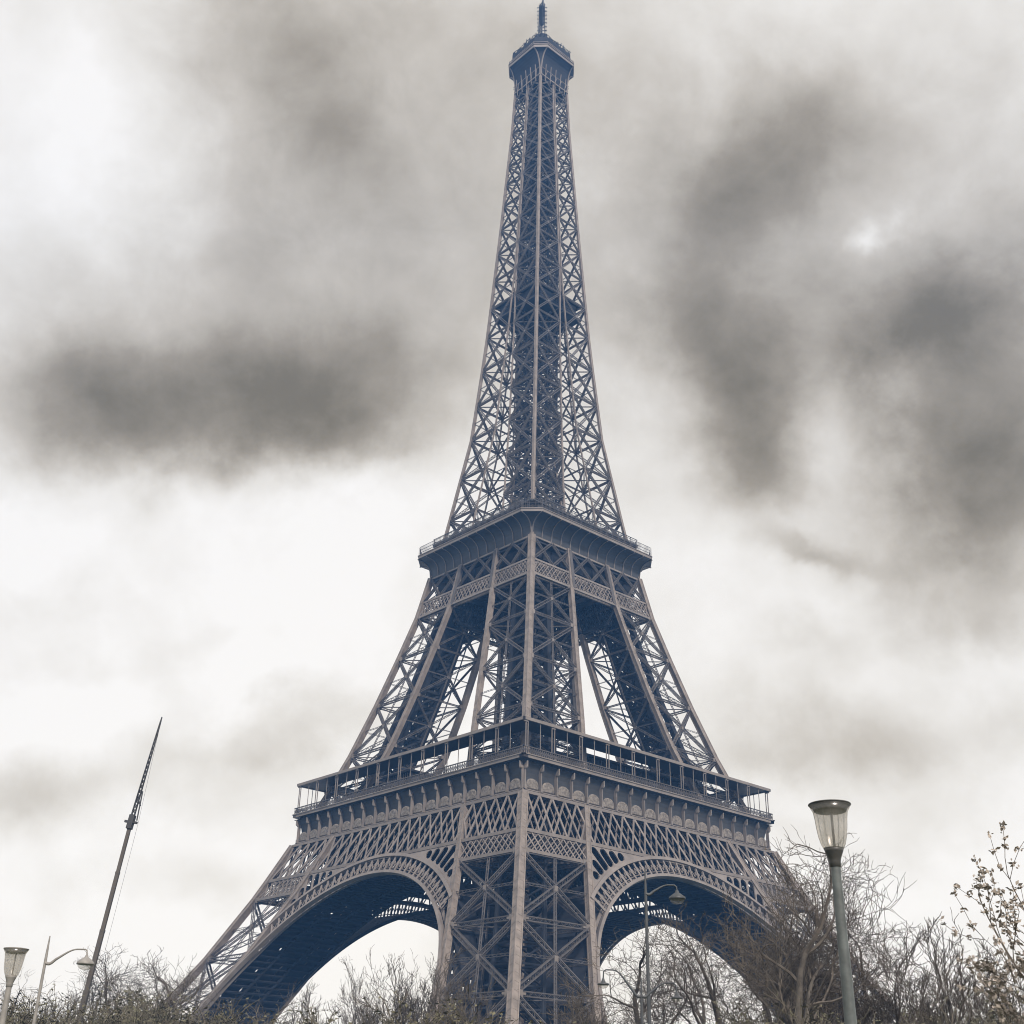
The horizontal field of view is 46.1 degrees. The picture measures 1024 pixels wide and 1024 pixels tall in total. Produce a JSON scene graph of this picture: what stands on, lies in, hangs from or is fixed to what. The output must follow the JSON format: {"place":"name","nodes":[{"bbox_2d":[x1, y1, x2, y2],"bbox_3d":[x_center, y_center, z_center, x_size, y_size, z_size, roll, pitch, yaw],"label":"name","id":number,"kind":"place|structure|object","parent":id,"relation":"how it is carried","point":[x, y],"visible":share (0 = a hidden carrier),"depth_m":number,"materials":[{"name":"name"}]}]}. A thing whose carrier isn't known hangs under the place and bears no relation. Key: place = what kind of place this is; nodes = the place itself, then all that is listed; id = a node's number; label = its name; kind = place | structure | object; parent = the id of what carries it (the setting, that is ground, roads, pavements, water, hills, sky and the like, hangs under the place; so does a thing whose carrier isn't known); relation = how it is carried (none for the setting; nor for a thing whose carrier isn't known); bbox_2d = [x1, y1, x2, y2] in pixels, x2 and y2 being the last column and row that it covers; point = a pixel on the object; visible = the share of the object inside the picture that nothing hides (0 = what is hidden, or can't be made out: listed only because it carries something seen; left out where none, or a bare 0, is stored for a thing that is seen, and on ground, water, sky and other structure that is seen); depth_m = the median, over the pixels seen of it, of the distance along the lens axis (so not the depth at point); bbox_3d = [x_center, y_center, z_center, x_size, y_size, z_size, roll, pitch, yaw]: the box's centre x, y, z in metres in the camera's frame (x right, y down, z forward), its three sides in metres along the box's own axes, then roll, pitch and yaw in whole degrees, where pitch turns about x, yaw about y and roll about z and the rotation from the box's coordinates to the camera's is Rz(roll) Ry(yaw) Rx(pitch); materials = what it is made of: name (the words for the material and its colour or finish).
{"place":"outdoors","nodes":[
{"label":"outdoors","id":0,"kind":"place"},
{"bbox_2d":[0,0,1023,1023],"label":"sky","id":1,"kind":"structure","parent":0,"point":[248,248],"materials":[{"name":"grey"}]},
{"label":"ground","id":2,"kind":"structure","parent":0,"visible":0},
{"bbox_2d":[0,947,28,1023],"bbox_3d":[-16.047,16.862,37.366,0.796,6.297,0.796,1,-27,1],"label":"park lamp","id":3,"kind":"object","parent":2,"relation":"on","point":[10,979],"visible":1,"depth_m":38.24,"materials":[{"name":"metal"}]},
{"bbox_2d":[0,995,55,1023],"bbox_3d":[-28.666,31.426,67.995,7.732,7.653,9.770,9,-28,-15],"label":"budding shrub","id":4,"kind":"object","parent":2,"relation":"on","point":[19,1014],"visible":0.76,"depth_m":68.86,"materials":[{"name":"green plant"}]},
{"bbox_2d":[0,970,62,1021],"bbox_3d":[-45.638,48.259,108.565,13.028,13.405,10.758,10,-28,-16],"label":"bare tree","id":5,"kind":"object","parent":2,"relation":"on","point":[3,992],"visible":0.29,"depth_m":111.48,"materials":[{"name":"brown plant"}]},
{"bbox_2d":[16,980,95,1022],"bbox_3d":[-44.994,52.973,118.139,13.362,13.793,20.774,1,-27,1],"label":"bare tree","id":6,"kind":"object","parent":2,"relation":"on","point":[60,1003],"visible":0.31,"depth_m":123.15,"materials":[{"name":"brown plant"}]},
{"bbox_2d":[3,992,115,1023],"bbox_3d":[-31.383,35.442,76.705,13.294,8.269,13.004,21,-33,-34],"label":"budding shrub","id":7,"kind":"object","parent":2,"relation":"on","point":[12,1010],"visible":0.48,"depth_m":75.29,"materials":[{"name":"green plant"}]},
{"bbox_2d":[32,936,94,1023],"bbox_3d":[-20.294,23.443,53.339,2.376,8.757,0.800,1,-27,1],"label":"arm street lamp","id":8,"kind":"object","parent":2,"relation":"on","point":[86,960],"visible":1,"depth_m":54.62,"materials":[{"name":"metal"}]},
{"bbox_2d":[0,981,133,1023],"bbox_3d":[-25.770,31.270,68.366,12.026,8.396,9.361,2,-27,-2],"label":"budding shrub","id":9,"kind":"object","parent":2,"relation":"on","point":[101,1017],"visible":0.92,"depth_m":68.97,"materials":[{"name":"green plant"}]},
{"bbox_2d":[0,991,173,1023],"bbox_3d":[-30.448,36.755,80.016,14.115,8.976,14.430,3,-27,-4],"label":"budding shrub","id":10,"kind":"object","parent":2,"relation":"on","point":[34,1001],"visible":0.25,"depth_m":82.14,"materials":[{"name":"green plant"}]},
{"bbox_2d":[36,984,178,1023],"bbox_3d":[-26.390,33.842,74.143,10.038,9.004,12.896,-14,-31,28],"label":"budding shrub","id":11,"kind":"object","parent":2,"relation":"on","point":[67,1014],"visible":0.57,"depth_m":74.09,"materials":[{"name":"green plant"}]},
{"bbox_2d":[76,717,161,1022],"bbox_3d":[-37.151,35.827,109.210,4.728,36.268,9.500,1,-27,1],"label":"mobile crane","id":12,"kind":"object","parent":2,"relation":"on","point":[131,821],"visible":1,"depth_m":110.76,"materials":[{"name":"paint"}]},
{"bbox_2d":[38,942,210,1022],"bbox_3d":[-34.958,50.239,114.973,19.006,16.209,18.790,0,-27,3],"label":"bare tree","id":13,"kind":"object","parent":2,"relation":"on","point":[106,983],"visible":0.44,"depth_m":116.51,"materials":[{"name":"brown plant"}]},
{"bbox_2d":[83,983,192,1023],"bbox_3d":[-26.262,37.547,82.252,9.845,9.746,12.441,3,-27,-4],"label":"budding shrub","id":14,"kind":"object","parent":2,"relation":"on","point":[124,1006],"visible":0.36,"depth_m":82.57,"materials":[{"name":"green plant"}]},
{"bbox_2d":[62,978,236,1023],"bbox_3d":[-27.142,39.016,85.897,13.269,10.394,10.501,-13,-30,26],"label":"budding shrub","id":15,"kind":"object","parent":2,"relation":"on","point":[119,1003],"visible":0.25,"depth_m":87.06,"materials":[{"name":"brown plant"}]},
{"bbox_2d":[112,969,224,1022],"bbox_3d":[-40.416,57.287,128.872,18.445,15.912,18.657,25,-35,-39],"label":"bare tree","id":16,"kind":"object","parent":2,"relation":"on","point":[184,987],"visible":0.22,"depth_m":128.65,"materials":[{"name":"brown plant"}]},
{"bbox_2d":[41,984,304,1023],"bbox_3d":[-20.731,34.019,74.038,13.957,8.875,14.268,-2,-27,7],"label":"budding shrub","id":17,"kind":"object","parent":2,"relation":"on","point":[135,1018],"visible":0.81,"depth_m":76.19,"materials":[{"name":"brown plant"}]},
{"bbox_2d":[112,988,260,1023],"bbox_3d":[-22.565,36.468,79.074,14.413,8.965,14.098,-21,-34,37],"label":"budding shrub","id":18,"kind":"object","parent":2,"relation":"on","point":[223,1020],"visible":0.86,"depth_m":78.82,"materials":[{"name":"brown plant"}]},
{"bbox_2d":[72,945,317,1023],"bbox_3d":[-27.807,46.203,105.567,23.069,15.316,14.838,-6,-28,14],"label":"bare tree","id":19,"kind":"object","parent":2,"relation":"on","point":[163,985],"visible":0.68,"depth_m":106.37,"materials":[{"name":"brown plant"}]},
{"bbox_2d":[166,992,290,1023],"bbox_3d":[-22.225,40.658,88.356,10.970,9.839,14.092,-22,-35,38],"label":"budding shrub","id":20,"kind":"object","parent":2,"relation":"on","point":[197,1013],"visible":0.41,"depth_m":89.59,"materials":[{"name":"brown plant"}]},
{"bbox_2d":[275,979,357,1023],"bbox_3d":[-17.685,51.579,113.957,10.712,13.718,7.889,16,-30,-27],"label":"bare tree","id":21,"kind":"object","parent":2,"relation":"on","point":[304,1005],"visible":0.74,"depth_m":114.26,"materials":[{"name":"brown plant"}]},
{"bbox_2d":[328,956,381,1023],"bbox_3d":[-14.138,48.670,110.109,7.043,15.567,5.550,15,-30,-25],"label":"bare tree","id":22,"kind":"object","parent":2,"relation":"on","point":[355,1015],"visible":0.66,"depth_m":111.39,"materials":[{"name":"brown plant"}]},
{"bbox_2d":[270,1002,439,1023],"bbox_3d":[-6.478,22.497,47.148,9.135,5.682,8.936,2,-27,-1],"label":"budding shrub","id":23,"kind":"object","parent":2,"relation":"on","point":[312,1018],"visible":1,"depth_m":46.46,"materials":[{"name":"brown plant"}]},
{"bbox_2d":[306,982,442,1023],"bbox_3d":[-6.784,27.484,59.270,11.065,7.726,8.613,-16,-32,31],"label":"budding shrub","id":24,"kind":"object","parent":2,"relation":"on","point":[369,1006],"visible":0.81,"depth_m":59.25,"materials":[{"name":"brown plant"}]},
{"bbox_2d":[350,944,436,1023],"bbox_3d":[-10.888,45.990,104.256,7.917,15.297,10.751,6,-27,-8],"label":"bare tree","id":25,"kind":"object","parent":2,"relation":"on","point":[396,1007],"visible":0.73,"depth_m":103.66,"materials":[{"name":"brown plant"}]},
{"bbox_2d":[377,943,471,1023],"bbox_3d":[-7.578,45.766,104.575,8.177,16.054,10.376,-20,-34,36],"label":"bare tree","id":26,"kind":"object","parent":2,"relation":"on","point":[432,1000],"visible":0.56,"depth_m":105.77,"materials":[{"name":"brown plant"}]},
{"bbox_2d":[375,984,532,1023],"bbox_3d":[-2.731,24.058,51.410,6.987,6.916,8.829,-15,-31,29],"label":"budding shrub","id":27,"kind":"object","parent":2,"relation":"on","point":[447,1012],"visible":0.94,"depth_m":51.75,"materials":[{"name":"brown plant"}]},
{"bbox_2d":[417,969,510,1023],"bbox_3d":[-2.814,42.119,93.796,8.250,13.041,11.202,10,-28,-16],"label":"bare tree","id":28,"kind":"object","parent":2,"relation":"on","point":[461,1012],"visible":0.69,"depth_m":97.65,"materials":[{"name":"brown plant"}]},
{"bbox_2d":[408,1017,610,1023],"bbox_3d":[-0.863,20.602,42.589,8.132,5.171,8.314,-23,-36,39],"label":"budding shrub","id":29,"kind":"object","parent":2,"relation":"on","point":[478,1022],"visible":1,"depth_m":42.52,"materials":[{"name":"brown plant"}]},
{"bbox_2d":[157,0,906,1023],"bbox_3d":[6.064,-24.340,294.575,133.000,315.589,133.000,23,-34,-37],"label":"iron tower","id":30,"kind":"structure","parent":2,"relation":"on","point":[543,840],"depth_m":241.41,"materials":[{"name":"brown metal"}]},
{"bbox_2d":[546,970,620,1023],"bbox_3d":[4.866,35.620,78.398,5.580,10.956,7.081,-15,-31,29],"label":"bare tree","id":31,"kind":"object","parent":2,"relation":"on","point":[578,1013],"visible":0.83,"depth_m":79.60,"materials":[{"name":"brown plant"}]},
{"bbox_2d":[539,918,737,1023],"bbox_3d":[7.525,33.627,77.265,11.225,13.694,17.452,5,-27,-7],"label":"bare tree","id":32,"kind":"object","parent":2,"relation":"on","point":[634,1007],"visible":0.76,"depth_m":76.01,"materials":[{"name":"brown plant"}]},
{"bbox_2d":[597,969,682,1023],"bbox_3d":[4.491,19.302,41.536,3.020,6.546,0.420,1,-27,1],"label":"arm street lamp","id":33,"kind":"object","parent":2,"relation":"on","point":[641,996],"visible":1,"depth_m":42.66,"materials":[{"name":"metal"}]},
{"bbox_2d":[644,868,685,1023],"bbox_3d":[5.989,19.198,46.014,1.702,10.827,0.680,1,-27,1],"label":"arm street lamp","id":34,"kind":"object","parent":2,"relation":"on","point":[676,896],"visible":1,"depth_m":47.44,"materials":[{"name":"metal"}]},
{"bbox_2d":[585,914,758,1023],"bbox_3d":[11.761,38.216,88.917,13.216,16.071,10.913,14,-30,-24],"label":"bare tree","id":35,"kind":"object","parent":2,"relation":"on","point":[692,980],"visible":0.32,"depth_m":89.50,"materials":[{"name":"brown plant"}]},
{"bbox_2d":[600,902,841,1023],"bbox_3d":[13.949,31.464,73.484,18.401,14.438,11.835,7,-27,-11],"label":"bare tree","id":36,"kind":"object","parent":2,"relation":"on","point":[713,997],"visible":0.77,"depth_m":73.09,"materials":[{"name":"brown plant"}]},
{"bbox_2d":[703,996,859,1023],"bbox_3d":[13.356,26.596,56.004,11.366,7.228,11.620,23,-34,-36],"label":"budding shrub","id":37,"kind":"object","parent":2,"relation":"on","point":[741,1014],"visible":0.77,"depth_m":56.50,"materials":[{"name":"brown plant"}]},
{"bbox_2d":[732,855,855,1023],"bbox_3d":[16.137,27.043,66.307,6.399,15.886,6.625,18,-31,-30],"label":"bare tree","id":38,"kind":"object","parent":2,"relation":"on","point":[785,923],"visible":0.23,"depth_m":67.38,"materials":[{"name":"brown plant"}]},
{"bbox_2d":[679,909,915,1023],"bbox_3d":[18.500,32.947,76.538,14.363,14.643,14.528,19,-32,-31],"label":"bare tree","id":39,"kind":"object","parent":2,"relation":"on","point":[763,1002],"visible":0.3,"depth_m":79.52,"materials":[{"name":"brown plant"}]},
{"bbox_2d":[687,829,925,1023],"bbox_3d":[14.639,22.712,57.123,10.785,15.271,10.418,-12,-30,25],"label":"bare tree","id":40,"kind":"object","parent":2,"relation":"on","point":[797,986],"visible":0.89,"depth_m":57.20,"materials":[{"name":"brown plant"}]},
{"bbox_2d":[737,984,875,1023],"bbox_3d":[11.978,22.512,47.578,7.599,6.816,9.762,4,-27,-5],"label":"budding shrub","id":41,"kind":"object","parent":2,"relation":"on","point":[813,1019],"visible":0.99,"depth_m":47.38,"materials":[{"name":"brown plant"}]},
{"bbox_2d":[808,799,856,1023],"bbox_3d":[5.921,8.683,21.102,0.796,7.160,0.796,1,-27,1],"label":"park lamp","id":42,"kind":"object","parent":2,"relation":"on","point":[831,808],"visible":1,"depth_m":21.81,"materials":[{"name":"grey metal"}]},
{"bbox_2d":[768,884,930,1023],"bbox_3d":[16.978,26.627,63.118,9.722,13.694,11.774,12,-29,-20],"label":"bare tree","id":43,"kind":"object","parent":2,"relation":"on","point":[837,965],"visible":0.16,"depth_m":64.47,"materials":[{"name":"brown plant"}]},
{"bbox_2d":[803,923,951,1023],"bbox_3d":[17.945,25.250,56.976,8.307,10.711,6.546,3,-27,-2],"label":"bare tree","id":44,"kind":"object","parent":2,"relation":"on","point":[877,1009],"visible":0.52,"depth_m":57.31,"materials":[{"name":"brown plant"}]},
{"bbox_2d":[779,990,981,1023],"bbox_3d":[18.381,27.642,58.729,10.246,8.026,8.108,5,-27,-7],"label":"budding shrub","id":45,"kind":"object","parent":2,"relation":"on","point":[881,1012],"visible":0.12,"depth_m":59.47,"materials":[{"name":"brown plant"}]},
{"bbox_2d":[802,989,1023,1023],"bbox_3d":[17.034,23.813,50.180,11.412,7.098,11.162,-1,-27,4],"label":"budding shrub","id":46,"kind":"object","parent":2,"relation":"on","point":[904,1010],"visible":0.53,"depth_m":52.15,"materials":[{"name":"brown plant"}]},
{"bbox_2d":[852,907,1022,1023],"bbox_3d":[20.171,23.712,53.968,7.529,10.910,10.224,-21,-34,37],"label":"bare tree","id":47,"kind":"object","parent":2,"relation":"on","point":[940,993],"visible":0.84,"depth_m":53.13,"materials":[{"name":"brown plant"}]},
{"bbox_2d":[855,929,1023,1023],"bbox_3d":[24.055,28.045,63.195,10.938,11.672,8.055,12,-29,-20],"label":"bare tree","id":48,"kind":"object","parent":2,"relation":"on","point":[980,1002],"visible":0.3,"depth_m":65.42,"materials":[{"name":"brown plant"}]},
{"bbox_2d":[899,994,1018,1023],"bbox_3d":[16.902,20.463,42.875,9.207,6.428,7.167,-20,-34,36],"label":"budding shrub","id":49,"kind":"object","parent":2,"relation":"on","point":[971,1021],"visible":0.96,"depth_m":44.80,"materials":[{"name":"brown plant"}]},
{"bbox_2d":[917,994,1013,1023],"bbox_3d":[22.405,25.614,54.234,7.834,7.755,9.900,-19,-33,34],"label":"budding shrub","id":50,"kind":"object","parent":2,"relation":"on","point":[994,1013],"visible":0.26,"depth_m":55.66,"materials":[{"name":"brown plant"}]},
{"bbox_2d":[939,820,1023,1023],"bbox_3d":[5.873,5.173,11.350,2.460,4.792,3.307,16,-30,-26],"label":"budding tree","id":51,"kind":"object","parent":2,"relation":"on","point":[990,968],"visible":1,"depth_m":12.53,"materials":[{"name":"brown plant"}]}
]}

